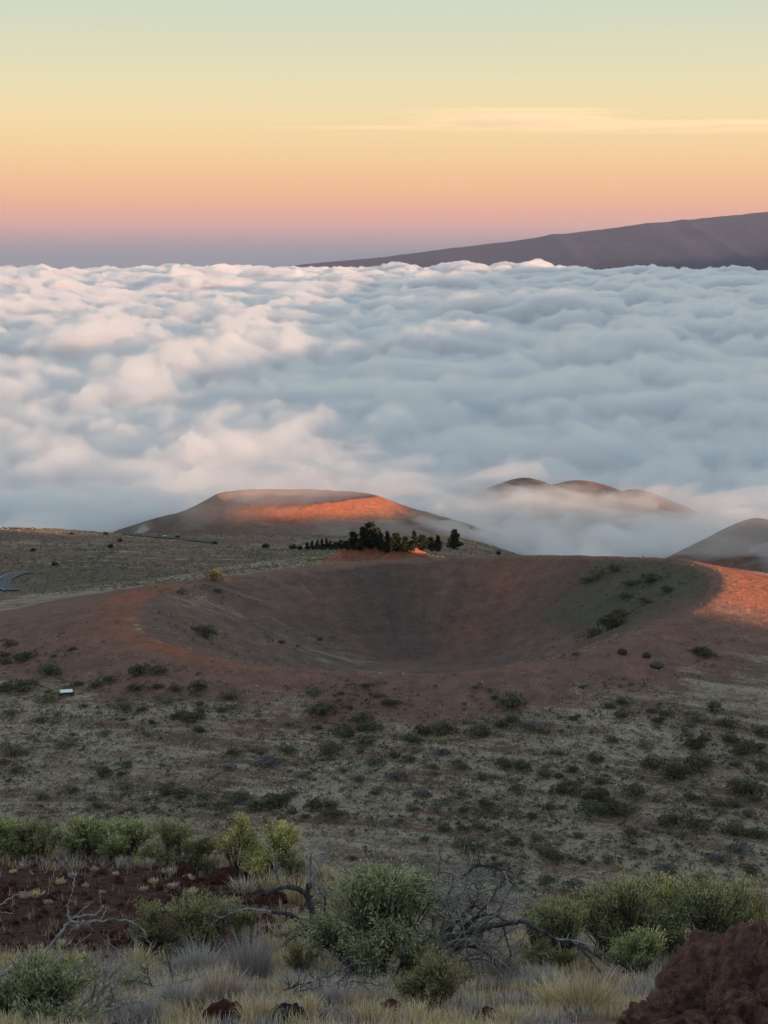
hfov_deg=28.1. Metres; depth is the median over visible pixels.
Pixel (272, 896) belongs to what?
rock
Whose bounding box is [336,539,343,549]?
conifer tree
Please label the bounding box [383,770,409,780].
shrub
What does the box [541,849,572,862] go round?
shrub
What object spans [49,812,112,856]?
shrub
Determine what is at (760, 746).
shrub
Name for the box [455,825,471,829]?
shrub
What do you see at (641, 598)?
shrub
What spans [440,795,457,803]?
shrub
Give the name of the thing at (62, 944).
grass tuft
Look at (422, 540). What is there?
conifer tree
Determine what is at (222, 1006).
rock
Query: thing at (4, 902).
dead branch
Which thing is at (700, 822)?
shrub
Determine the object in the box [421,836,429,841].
shrub
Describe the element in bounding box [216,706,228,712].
shrub
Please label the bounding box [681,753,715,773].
shrub
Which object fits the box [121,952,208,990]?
dead branch
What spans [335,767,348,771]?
shrub
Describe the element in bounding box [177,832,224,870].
shrub
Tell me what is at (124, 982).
shrub
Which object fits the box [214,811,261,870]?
shrub
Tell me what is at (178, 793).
shrub
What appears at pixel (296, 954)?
shrub
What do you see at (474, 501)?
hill
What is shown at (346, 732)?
shrub
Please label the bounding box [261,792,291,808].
shrub
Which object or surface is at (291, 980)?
brush
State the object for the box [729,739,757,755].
shrub
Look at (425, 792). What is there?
shrub
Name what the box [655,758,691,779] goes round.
shrub
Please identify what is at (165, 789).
shrub
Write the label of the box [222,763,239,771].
shrub
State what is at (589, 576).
shrub
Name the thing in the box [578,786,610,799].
shrub
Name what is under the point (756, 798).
shrub
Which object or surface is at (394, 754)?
shrub
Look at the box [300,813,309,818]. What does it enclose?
shrub
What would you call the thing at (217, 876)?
rock
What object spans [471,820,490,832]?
shrub
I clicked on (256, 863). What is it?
shrub
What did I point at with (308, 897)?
dead tree
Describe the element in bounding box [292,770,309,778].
shrub
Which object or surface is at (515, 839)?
shrub
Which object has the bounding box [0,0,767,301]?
sky
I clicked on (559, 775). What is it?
shrub
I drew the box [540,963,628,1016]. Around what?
grass tuft
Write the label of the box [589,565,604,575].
shrub
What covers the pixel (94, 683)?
shrub
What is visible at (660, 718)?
shrub
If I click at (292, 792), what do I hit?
shrub
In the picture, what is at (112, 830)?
shrub
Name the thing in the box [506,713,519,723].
shrub
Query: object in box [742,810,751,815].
shrub
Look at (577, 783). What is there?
shrub
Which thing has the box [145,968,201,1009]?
brush
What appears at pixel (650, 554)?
cloud
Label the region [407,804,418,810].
shrub
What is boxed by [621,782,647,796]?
shrub
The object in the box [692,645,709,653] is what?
shrub
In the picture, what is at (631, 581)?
shrub
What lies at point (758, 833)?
shrub
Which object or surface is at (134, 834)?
shrub
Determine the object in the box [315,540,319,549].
conifer tree
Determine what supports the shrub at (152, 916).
on the hillside
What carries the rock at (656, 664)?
on the crater hill at (464, 599)
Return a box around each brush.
[113,986,171,1023]
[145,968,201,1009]
[164,932,229,971]
[189,960,254,1001]
[218,920,284,983]
[267,964,313,991]
[305,973,361,1010]
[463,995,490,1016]
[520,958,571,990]
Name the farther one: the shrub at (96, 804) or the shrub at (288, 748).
the shrub at (288, 748)
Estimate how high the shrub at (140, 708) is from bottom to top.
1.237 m
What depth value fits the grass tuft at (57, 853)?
41.25 m
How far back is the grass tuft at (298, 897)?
35.98 m
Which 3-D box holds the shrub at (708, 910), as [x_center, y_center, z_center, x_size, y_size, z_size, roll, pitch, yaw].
[5.880,7.807,29.314,2.506,1.874,1.869,0,9,0]
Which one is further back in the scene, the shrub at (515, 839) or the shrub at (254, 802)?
the shrub at (254, 802)
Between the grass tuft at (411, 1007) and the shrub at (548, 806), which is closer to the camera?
the grass tuft at (411, 1007)
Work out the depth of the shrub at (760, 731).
343.94 m
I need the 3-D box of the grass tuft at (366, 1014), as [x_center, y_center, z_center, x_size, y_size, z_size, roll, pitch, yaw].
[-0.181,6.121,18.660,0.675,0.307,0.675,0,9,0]
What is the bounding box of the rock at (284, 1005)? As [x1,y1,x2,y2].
[267,1002,307,1023]
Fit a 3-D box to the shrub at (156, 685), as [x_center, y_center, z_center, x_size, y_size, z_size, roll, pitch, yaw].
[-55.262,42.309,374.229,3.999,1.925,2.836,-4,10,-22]
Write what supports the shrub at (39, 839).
on the hillside
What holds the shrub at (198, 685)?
on the crater hill at (464, 599)
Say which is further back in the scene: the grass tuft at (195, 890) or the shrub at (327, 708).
the shrub at (327, 708)
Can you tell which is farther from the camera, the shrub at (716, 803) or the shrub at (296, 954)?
the shrub at (716, 803)
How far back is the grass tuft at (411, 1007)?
18.99 m
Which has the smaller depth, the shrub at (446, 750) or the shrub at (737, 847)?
the shrub at (737, 847)
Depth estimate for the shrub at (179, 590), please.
484.10 m
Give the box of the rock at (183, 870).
[175,863,195,876]
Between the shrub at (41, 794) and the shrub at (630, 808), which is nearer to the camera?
the shrub at (630, 808)
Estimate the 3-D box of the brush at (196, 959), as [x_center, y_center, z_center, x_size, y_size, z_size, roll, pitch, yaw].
[-3.365,8.072,27.765,1.224,0.568,1.296,3,10,20]
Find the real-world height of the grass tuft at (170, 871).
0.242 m
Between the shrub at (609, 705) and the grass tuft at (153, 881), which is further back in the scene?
the shrub at (609, 705)
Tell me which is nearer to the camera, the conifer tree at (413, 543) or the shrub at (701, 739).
the shrub at (701, 739)
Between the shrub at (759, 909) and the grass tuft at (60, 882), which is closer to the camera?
the shrub at (759, 909)
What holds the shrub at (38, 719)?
on the crater hill at (464, 599)
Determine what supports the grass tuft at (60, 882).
on the hillside
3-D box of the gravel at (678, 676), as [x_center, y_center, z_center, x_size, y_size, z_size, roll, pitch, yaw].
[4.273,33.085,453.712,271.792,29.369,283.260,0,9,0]
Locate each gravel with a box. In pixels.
[1,551,767,808]
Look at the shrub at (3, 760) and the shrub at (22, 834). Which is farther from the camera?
the shrub at (3, 760)
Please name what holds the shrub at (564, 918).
on the hillside
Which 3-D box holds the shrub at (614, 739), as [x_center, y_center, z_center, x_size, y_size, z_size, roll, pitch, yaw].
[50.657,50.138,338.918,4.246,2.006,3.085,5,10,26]
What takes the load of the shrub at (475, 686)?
on the crater hill at (464, 599)
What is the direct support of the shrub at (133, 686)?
on the crater hill at (464, 599)
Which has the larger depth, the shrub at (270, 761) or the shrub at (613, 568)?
the shrub at (613, 568)
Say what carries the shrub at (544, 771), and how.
on the crater hill at (464, 599)
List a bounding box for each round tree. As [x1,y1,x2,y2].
[261,543,269,547]
[289,544,296,549]
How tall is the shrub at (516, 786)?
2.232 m
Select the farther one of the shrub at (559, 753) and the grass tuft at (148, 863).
the shrub at (559, 753)
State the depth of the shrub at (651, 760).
327.60 m
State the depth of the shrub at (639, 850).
297.31 m
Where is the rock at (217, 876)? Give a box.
[209,866,239,884]
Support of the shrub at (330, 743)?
on the crater hill at (464, 599)
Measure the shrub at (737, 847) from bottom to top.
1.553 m
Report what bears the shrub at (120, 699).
on the crater hill at (464, 599)
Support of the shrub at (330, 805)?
on the crater hill at (464, 599)
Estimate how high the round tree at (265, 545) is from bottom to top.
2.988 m
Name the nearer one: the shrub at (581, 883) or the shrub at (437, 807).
the shrub at (581, 883)
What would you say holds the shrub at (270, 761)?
on the crater hill at (464, 599)
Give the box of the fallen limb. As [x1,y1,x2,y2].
[442,904,615,976]
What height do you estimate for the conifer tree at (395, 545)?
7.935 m
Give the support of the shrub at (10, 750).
on the crater hill at (464, 599)
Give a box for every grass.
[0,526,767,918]
[0,845,752,1023]
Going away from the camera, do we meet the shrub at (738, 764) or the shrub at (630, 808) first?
the shrub at (630, 808)
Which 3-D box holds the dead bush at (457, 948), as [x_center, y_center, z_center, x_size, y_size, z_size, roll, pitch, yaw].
[1.416,7.233,26.871,3.098,3.678,2.379,0,9,0]
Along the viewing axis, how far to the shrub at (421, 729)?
344.02 m
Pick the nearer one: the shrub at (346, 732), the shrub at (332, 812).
the shrub at (332, 812)
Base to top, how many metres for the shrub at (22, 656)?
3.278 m
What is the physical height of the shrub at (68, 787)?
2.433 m
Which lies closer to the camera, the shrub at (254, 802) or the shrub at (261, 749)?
the shrub at (254, 802)
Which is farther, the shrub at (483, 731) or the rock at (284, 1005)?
the shrub at (483, 731)
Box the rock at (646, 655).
[642,652,650,657]
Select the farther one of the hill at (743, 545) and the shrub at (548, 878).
the hill at (743, 545)
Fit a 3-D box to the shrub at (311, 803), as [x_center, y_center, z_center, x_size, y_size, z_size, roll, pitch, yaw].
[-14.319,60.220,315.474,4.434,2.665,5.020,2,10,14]
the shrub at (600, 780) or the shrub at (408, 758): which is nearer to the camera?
the shrub at (600, 780)
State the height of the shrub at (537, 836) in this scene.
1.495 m
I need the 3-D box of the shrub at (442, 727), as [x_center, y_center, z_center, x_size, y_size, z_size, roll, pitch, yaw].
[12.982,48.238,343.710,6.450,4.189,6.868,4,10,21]
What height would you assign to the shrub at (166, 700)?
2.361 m
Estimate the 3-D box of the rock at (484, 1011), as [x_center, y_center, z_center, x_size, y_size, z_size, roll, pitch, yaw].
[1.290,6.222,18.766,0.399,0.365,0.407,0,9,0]
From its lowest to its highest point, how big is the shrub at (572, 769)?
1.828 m
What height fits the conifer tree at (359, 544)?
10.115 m
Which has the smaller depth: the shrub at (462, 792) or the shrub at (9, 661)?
the shrub at (462, 792)
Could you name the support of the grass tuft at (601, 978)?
on the hillside
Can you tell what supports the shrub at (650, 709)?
on the crater hill at (464, 599)
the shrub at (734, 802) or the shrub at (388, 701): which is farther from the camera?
the shrub at (388, 701)
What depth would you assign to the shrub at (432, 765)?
329.19 m
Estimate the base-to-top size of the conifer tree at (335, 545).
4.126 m
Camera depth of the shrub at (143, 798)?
321.81 m
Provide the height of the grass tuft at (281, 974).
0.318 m
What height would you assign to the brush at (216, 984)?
0.566 m
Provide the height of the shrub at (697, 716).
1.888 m
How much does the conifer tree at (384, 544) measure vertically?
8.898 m
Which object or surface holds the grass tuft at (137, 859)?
on the hillside
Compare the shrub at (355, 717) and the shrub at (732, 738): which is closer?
the shrub at (732, 738)
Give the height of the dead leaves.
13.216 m
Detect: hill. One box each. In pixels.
[0,535,767,923]
[109,489,554,554]
[430,478,550,517]
[451,480,620,549]
[578,489,728,551]
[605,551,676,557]
[667,518,767,572]
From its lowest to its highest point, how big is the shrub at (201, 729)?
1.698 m
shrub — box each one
[0,639,19,646]
[0,650,11,656]
[0,658,11,665]
[0,682,14,690]
[0,744,27,757]
[0,758,9,764]
[0,811,22,855]
[0,943,108,1023]
[1,817,37,857]
[2,678,37,691]
[2,708,18,716]
[9,762,24,773]
[13,650,38,661]
[16,816,62,857]
[30,716,48,724]
[35,791,48,798]
[36,660,62,676]
[36,692,60,703]
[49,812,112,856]
[54,737,79,750]
[59,949,90,976]
[62,784,79,792]
[69,680,83,687]
[89,681,102,686]
[91,801,103,810]
[96,729,109,736]
[96,764,112,778]
[96,812,157,859]
[97,814,129,848]
[102,676,113,682]
[114,696,129,700]
[115,701,135,712]
[115,771,128,775]
[115,781,133,789]
[119,761,133,768]
[119,969,150,990]
[123,896,171,950]
[124,683,147,690]
[126,886,252,955]
[128,663,151,675]
[130,815,200,865]
[134,707,146,711]
[139,796,149,800]
[148,665,168,674]
[150,683,164,688]
[153,784,171,796]
[154,696,177,704]
[165,787,193,798]
[168,684,181,692]
[169,709,186,718]
[176,587,187,593]
[177,711,205,723]
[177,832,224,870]
[187,679,207,690]
[192,725,205,732]
[195,624,217,637]
[196,791,215,799]
[204,568,224,580]
[211,801,228,807]
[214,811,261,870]
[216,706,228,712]
[220,690,238,700]
[221,791,249,805]
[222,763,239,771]
[226,745,245,756]
[226,904,261,944]
[229,819,304,874]
[239,856,268,880]
[245,798,270,810]
[246,746,271,754]
[254,755,280,769]
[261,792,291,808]
[264,848,306,879]
[276,743,298,755]
[281,939,324,973]
[283,788,298,797]
[283,849,452,979]
[286,809,297,814]
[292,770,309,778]
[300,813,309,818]
[303,797,322,810]
[306,688,319,695]
[307,699,337,716]
[318,739,344,756]
[320,800,338,809]
[322,807,347,817]
[323,756,336,760]
[326,721,355,739]
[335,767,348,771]
[349,711,374,722]
[350,775,364,782]
[353,732,377,746]
[356,718,385,733]
[362,757,386,767]
[368,786,384,794]
[373,692,384,697]
[380,698,401,705]
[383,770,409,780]
[383,944,482,1010]
[388,750,400,757]
[392,922,420,960]
[400,733,424,742]
[402,755,414,761]
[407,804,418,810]
[412,724,432,735]
[413,788,432,796]
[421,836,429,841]
[425,718,458,737]
[427,771,441,775]
[427,806,441,810]
[428,764,436,768]
[433,748,448,757]
[438,823,452,832]
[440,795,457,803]
[449,757,468,769]
[454,839,483,852]
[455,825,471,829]
[458,789,465,794]
[458,805,470,812]
[464,724,491,737]
[469,683,482,688]
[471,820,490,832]
[477,773,487,780]
[478,797,495,809]
[492,861,502,867]
[493,756,511,769]
[494,691,528,708]
[494,719,508,727]
[503,834,522,847]
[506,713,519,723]
[508,780,525,792]
[510,758,538,773]
[512,905,563,959]
[517,720,542,730]
[519,890,590,969]
[526,811,539,819]
[530,833,545,840]
[533,844,557,857]
[535,727,549,734]
[536,767,554,778]
[536,872,555,887]
[541,801,557,810]
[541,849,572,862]
[548,779,576,794]
[550,750,564,755]
[552,773,564,778]
[556,777,586,794]
[559,864,692,958]
[562,877,584,891]
[565,764,578,772]
[568,714,580,720]
[570,832,585,837]
[575,799,608,816]
[577,573,599,582]
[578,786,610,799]
[585,626,600,636]
[587,753,605,762]
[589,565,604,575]
[595,613,625,629]
[595,777,609,786]
[595,797,628,817]
[600,701,615,708]
[602,853,616,862]
[604,735,623,742]
[606,924,668,974]
[607,564,621,571]
[611,606,630,617]
[614,710,633,717]
[615,697,629,706]
[617,591,632,597]
[621,579,639,585]
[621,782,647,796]
[623,804,642,814]
[623,826,637,835]
[631,847,646,854]
[632,868,747,954]
[634,870,693,955]
[636,596,651,602]
[637,738,652,749]
[639,753,665,771]
[641,572,661,583]
[647,707,656,712]
[653,715,667,723]
[654,863,676,874]
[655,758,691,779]
[657,812,692,826]
[658,709,674,715]
[661,585,674,592]
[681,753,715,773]
[682,730,696,736]
[682,792,701,799]
[684,710,709,721]
[685,732,712,749]
[686,815,711,829]
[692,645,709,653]
[694,647,718,657]
[707,700,721,711]
[708,800,726,806]
[708,850,730,864]
[714,716,746,730]
[715,873,756,933]
[719,819,750,838]
[722,732,744,743]
[724,778,749,793]
[725,799,741,807]
[725,843,753,854]
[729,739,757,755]
[729,759,744,767]
[730,775,767,797]
[737,863,762,873]
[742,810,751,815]
[745,874,767,926]
[747,824,767,838]
[748,796,761,800]
[753,726,767,737]
[754,760,767,772]
[755,743,767,749]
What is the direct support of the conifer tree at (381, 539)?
on the crater hill at (464, 599)
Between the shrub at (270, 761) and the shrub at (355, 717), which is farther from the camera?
the shrub at (355, 717)
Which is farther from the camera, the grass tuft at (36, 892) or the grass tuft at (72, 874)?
the grass tuft at (72, 874)
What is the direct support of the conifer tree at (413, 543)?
on the crater hill at (464, 599)
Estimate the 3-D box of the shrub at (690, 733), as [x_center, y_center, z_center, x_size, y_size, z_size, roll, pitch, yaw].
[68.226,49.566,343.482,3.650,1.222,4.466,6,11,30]
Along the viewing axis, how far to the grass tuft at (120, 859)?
40.57 m
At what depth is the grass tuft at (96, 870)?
39.61 m
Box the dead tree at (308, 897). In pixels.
[211,833,353,952]
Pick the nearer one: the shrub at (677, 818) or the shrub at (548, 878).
the shrub at (548, 878)
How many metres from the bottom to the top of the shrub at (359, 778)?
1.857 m
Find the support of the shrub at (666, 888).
on the hillside
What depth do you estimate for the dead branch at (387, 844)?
29.95 m
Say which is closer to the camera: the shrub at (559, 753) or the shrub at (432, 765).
the shrub at (432, 765)
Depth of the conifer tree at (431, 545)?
726.79 m
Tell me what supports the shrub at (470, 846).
on the crater hill at (464, 599)
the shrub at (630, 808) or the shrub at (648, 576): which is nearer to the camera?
the shrub at (630, 808)
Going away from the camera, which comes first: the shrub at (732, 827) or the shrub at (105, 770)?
the shrub at (732, 827)
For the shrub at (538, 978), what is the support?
on the hillside
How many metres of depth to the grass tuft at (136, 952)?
28.28 m
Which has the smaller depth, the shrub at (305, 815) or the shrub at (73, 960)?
the shrub at (73, 960)
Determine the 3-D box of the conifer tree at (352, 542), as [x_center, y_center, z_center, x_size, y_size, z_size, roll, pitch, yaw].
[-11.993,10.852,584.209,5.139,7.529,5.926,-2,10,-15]
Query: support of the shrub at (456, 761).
on the crater hill at (464, 599)
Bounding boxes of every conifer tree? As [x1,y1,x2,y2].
[310,541,315,549]
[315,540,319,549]
[320,538,324,549]
[324,538,328,549]
[332,542,337,549]
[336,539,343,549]
[341,541,348,549]
[347,531,358,549]
[353,526,368,552]
[361,520,380,549]
[375,531,384,550]
[379,531,390,552]
[388,532,401,551]
[400,536,411,552]
[407,530,420,551]
[417,534,429,551]
[427,537,436,551]
[434,535,442,550]
[444,529,464,549]
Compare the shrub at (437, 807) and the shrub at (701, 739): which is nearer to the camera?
the shrub at (437, 807)
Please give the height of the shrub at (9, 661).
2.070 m
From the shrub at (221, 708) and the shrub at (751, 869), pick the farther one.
the shrub at (221, 708)
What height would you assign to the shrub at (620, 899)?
1.995 m
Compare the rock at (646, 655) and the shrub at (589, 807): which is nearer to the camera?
the shrub at (589, 807)
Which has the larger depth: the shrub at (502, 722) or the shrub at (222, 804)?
the shrub at (502, 722)
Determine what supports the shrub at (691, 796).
on the crater hill at (464, 599)
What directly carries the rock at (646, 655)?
on the crater hill at (464, 599)
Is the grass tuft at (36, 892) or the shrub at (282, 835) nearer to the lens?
the grass tuft at (36, 892)
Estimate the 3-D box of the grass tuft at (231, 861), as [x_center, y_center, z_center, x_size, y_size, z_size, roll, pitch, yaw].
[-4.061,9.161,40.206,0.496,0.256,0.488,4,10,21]
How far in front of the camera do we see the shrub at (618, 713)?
350.12 m
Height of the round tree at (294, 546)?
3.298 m
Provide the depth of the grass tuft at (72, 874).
38.90 m
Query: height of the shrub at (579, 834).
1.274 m
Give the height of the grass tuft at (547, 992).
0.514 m
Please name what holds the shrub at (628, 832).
on the crater hill at (464, 599)
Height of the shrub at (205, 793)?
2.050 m
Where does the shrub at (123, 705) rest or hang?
on the crater hill at (464, 599)
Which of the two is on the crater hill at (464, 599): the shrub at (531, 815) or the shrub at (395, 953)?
the shrub at (531, 815)
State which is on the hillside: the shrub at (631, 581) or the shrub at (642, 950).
the shrub at (642, 950)
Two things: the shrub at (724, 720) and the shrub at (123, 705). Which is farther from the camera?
the shrub at (123, 705)
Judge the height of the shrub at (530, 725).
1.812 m
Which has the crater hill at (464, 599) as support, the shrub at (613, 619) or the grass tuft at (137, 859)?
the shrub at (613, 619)
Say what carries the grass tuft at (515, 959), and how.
on the hillside
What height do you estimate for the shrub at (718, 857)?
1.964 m
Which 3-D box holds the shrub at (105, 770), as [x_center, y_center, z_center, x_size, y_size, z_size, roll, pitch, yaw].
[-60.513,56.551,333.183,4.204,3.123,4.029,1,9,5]
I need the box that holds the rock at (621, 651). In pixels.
[617,648,626,654]
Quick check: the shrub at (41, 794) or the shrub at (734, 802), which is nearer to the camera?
the shrub at (734, 802)
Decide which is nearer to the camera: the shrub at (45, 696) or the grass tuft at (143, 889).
the grass tuft at (143, 889)
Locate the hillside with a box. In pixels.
[0,850,687,1023]
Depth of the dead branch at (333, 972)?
21.39 m
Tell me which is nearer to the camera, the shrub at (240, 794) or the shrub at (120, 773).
the shrub at (240, 794)
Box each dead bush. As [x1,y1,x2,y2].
[0,930,180,1023]
[12,940,154,1020]
[389,828,547,981]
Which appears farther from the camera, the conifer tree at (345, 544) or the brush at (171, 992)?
the conifer tree at (345, 544)
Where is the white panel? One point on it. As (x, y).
(66, 691)
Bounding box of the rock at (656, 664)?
[649,661,663,668]
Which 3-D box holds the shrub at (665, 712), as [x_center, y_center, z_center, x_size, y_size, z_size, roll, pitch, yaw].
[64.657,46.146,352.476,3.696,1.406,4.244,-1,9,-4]
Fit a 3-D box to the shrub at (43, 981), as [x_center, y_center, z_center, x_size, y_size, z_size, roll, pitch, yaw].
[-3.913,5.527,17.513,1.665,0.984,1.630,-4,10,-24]
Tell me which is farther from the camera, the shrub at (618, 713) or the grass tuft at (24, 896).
the shrub at (618, 713)
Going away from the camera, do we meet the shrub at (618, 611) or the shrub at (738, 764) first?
the shrub at (738, 764)
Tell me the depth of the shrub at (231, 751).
338.37 m
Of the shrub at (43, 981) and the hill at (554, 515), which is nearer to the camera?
the shrub at (43, 981)
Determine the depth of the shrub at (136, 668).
383.53 m
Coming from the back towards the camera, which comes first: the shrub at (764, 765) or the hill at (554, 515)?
the hill at (554, 515)
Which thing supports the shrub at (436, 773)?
on the crater hill at (464, 599)
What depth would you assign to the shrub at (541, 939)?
29.33 m
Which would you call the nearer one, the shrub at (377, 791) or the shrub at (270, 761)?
the shrub at (377, 791)
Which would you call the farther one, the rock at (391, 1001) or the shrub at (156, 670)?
the shrub at (156, 670)
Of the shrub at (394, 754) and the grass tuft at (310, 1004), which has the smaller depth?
the grass tuft at (310, 1004)
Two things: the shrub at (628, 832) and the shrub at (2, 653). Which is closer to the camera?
the shrub at (628, 832)
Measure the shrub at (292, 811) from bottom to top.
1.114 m
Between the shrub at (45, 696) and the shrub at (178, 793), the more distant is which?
the shrub at (45, 696)
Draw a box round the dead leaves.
[0,845,707,1023]
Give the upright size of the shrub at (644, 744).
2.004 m
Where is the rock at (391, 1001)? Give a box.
[377,998,402,1013]
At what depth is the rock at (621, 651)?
381.93 m
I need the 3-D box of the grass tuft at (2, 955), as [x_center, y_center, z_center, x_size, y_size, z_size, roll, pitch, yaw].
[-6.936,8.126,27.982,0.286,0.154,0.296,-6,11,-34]
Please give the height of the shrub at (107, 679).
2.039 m
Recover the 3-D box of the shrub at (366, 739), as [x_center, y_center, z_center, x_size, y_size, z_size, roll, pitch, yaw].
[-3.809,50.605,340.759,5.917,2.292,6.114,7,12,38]
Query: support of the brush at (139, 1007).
on the hillside
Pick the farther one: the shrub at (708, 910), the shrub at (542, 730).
the shrub at (542, 730)
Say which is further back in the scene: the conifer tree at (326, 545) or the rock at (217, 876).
the conifer tree at (326, 545)
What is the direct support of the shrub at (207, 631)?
on the crater hill at (464, 599)
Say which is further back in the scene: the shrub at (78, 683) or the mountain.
the mountain
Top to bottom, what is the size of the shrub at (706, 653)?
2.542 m
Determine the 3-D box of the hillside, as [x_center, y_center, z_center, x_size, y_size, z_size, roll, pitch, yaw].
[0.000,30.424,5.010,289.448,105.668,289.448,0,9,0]
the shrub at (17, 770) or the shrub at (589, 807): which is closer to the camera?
the shrub at (589, 807)
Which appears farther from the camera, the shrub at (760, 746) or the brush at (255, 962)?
the shrub at (760, 746)
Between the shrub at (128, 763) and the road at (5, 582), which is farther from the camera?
the road at (5, 582)
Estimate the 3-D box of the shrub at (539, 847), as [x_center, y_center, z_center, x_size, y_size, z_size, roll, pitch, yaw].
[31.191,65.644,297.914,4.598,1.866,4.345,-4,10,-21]
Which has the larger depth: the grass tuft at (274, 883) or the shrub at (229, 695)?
the shrub at (229, 695)
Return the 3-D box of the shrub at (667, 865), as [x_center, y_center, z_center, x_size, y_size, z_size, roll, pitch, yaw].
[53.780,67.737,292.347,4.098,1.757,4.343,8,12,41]
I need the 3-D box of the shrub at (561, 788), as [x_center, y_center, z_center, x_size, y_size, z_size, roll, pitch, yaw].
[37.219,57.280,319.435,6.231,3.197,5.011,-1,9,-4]
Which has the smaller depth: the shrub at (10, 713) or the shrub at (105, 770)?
the shrub at (105, 770)
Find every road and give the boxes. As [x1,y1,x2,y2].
[0,571,30,589]
[120,533,216,541]
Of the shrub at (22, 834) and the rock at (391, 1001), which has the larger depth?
the shrub at (22, 834)
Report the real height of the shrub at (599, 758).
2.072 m
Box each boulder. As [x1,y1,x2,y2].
[616,1000,647,1023]
[617,919,767,1023]
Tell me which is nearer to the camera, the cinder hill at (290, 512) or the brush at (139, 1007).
the brush at (139, 1007)
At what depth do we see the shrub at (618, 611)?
454.28 m
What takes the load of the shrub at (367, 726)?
on the crater hill at (464, 599)
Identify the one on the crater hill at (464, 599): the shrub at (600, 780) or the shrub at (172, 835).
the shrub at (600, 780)
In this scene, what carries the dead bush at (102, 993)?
on the hillside
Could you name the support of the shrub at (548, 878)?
on the crater hill at (464, 599)
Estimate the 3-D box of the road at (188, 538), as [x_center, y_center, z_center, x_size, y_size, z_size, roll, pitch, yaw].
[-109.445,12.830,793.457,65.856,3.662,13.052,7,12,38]
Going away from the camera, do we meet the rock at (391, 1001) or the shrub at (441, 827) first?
the rock at (391, 1001)
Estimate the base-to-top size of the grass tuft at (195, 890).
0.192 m
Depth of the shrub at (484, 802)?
314.00 m
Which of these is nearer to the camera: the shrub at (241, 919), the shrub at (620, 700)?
the shrub at (241, 919)
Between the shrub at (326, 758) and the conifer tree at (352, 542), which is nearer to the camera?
the shrub at (326, 758)
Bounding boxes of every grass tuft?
[0,952,9,959]
[17,891,32,899]
[30,889,44,898]
[51,848,72,858]
[55,876,66,884]
[56,938,71,947]
[68,871,75,877]
[90,866,98,871]
[93,845,110,856]
[115,854,127,863]
[116,938,161,967]
[130,856,144,865]
[138,857,159,868]
[140,886,147,890]
[148,876,158,883]
[161,865,175,875]
[167,881,177,888]
[186,888,198,894]
[213,859,227,868]
[222,857,234,865]
[222,872,263,894]
[230,989,284,1023]
[255,866,293,891]
[272,966,295,980]
[281,873,307,904]
[287,988,327,1018]
[344,992,393,1023]
[386,996,448,1023]
[486,999,536,1023]
[489,937,529,971]
[529,970,576,1009]
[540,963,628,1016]
[589,953,628,990]
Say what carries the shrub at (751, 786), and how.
on the crater hill at (464, 599)
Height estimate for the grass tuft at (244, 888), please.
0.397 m
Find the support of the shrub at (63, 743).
on the crater hill at (464, 599)
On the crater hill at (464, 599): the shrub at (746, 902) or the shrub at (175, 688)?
the shrub at (175, 688)
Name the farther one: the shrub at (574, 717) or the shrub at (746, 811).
the shrub at (574, 717)
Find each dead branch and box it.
[0,891,28,913]
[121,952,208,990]
[270,936,410,1003]
[373,812,406,875]
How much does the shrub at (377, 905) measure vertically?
2.430 m
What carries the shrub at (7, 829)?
on the hillside
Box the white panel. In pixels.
[60,689,72,696]
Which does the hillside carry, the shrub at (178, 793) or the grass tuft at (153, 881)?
the grass tuft at (153, 881)
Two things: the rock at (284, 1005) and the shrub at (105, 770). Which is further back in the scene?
the shrub at (105, 770)
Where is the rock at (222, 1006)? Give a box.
[200,999,242,1023]
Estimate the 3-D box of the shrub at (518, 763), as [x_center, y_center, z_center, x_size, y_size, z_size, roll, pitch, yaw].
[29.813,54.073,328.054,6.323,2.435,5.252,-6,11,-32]
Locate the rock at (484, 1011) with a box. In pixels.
[473,1006,501,1023]
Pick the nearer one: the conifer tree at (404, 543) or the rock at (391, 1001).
the rock at (391, 1001)
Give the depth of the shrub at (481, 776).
323.62 m
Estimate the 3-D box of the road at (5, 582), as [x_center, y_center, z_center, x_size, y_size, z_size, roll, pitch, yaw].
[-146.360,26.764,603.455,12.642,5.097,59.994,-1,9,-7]
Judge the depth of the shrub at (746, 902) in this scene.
30.21 m
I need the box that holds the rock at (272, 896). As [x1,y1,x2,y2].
[255,890,287,905]
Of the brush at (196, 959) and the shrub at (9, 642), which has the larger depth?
the shrub at (9, 642)
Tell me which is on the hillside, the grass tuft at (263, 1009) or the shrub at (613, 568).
the grass tuft at (263, 1009)
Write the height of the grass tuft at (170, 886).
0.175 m
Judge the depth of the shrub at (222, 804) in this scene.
317.53 m
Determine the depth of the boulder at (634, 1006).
17.23 m
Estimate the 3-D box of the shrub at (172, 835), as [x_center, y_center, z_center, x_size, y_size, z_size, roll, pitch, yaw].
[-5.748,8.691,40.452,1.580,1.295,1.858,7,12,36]
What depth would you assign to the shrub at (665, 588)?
458.06 m
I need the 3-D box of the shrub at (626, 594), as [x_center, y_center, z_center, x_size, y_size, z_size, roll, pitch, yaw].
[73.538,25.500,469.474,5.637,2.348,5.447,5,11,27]

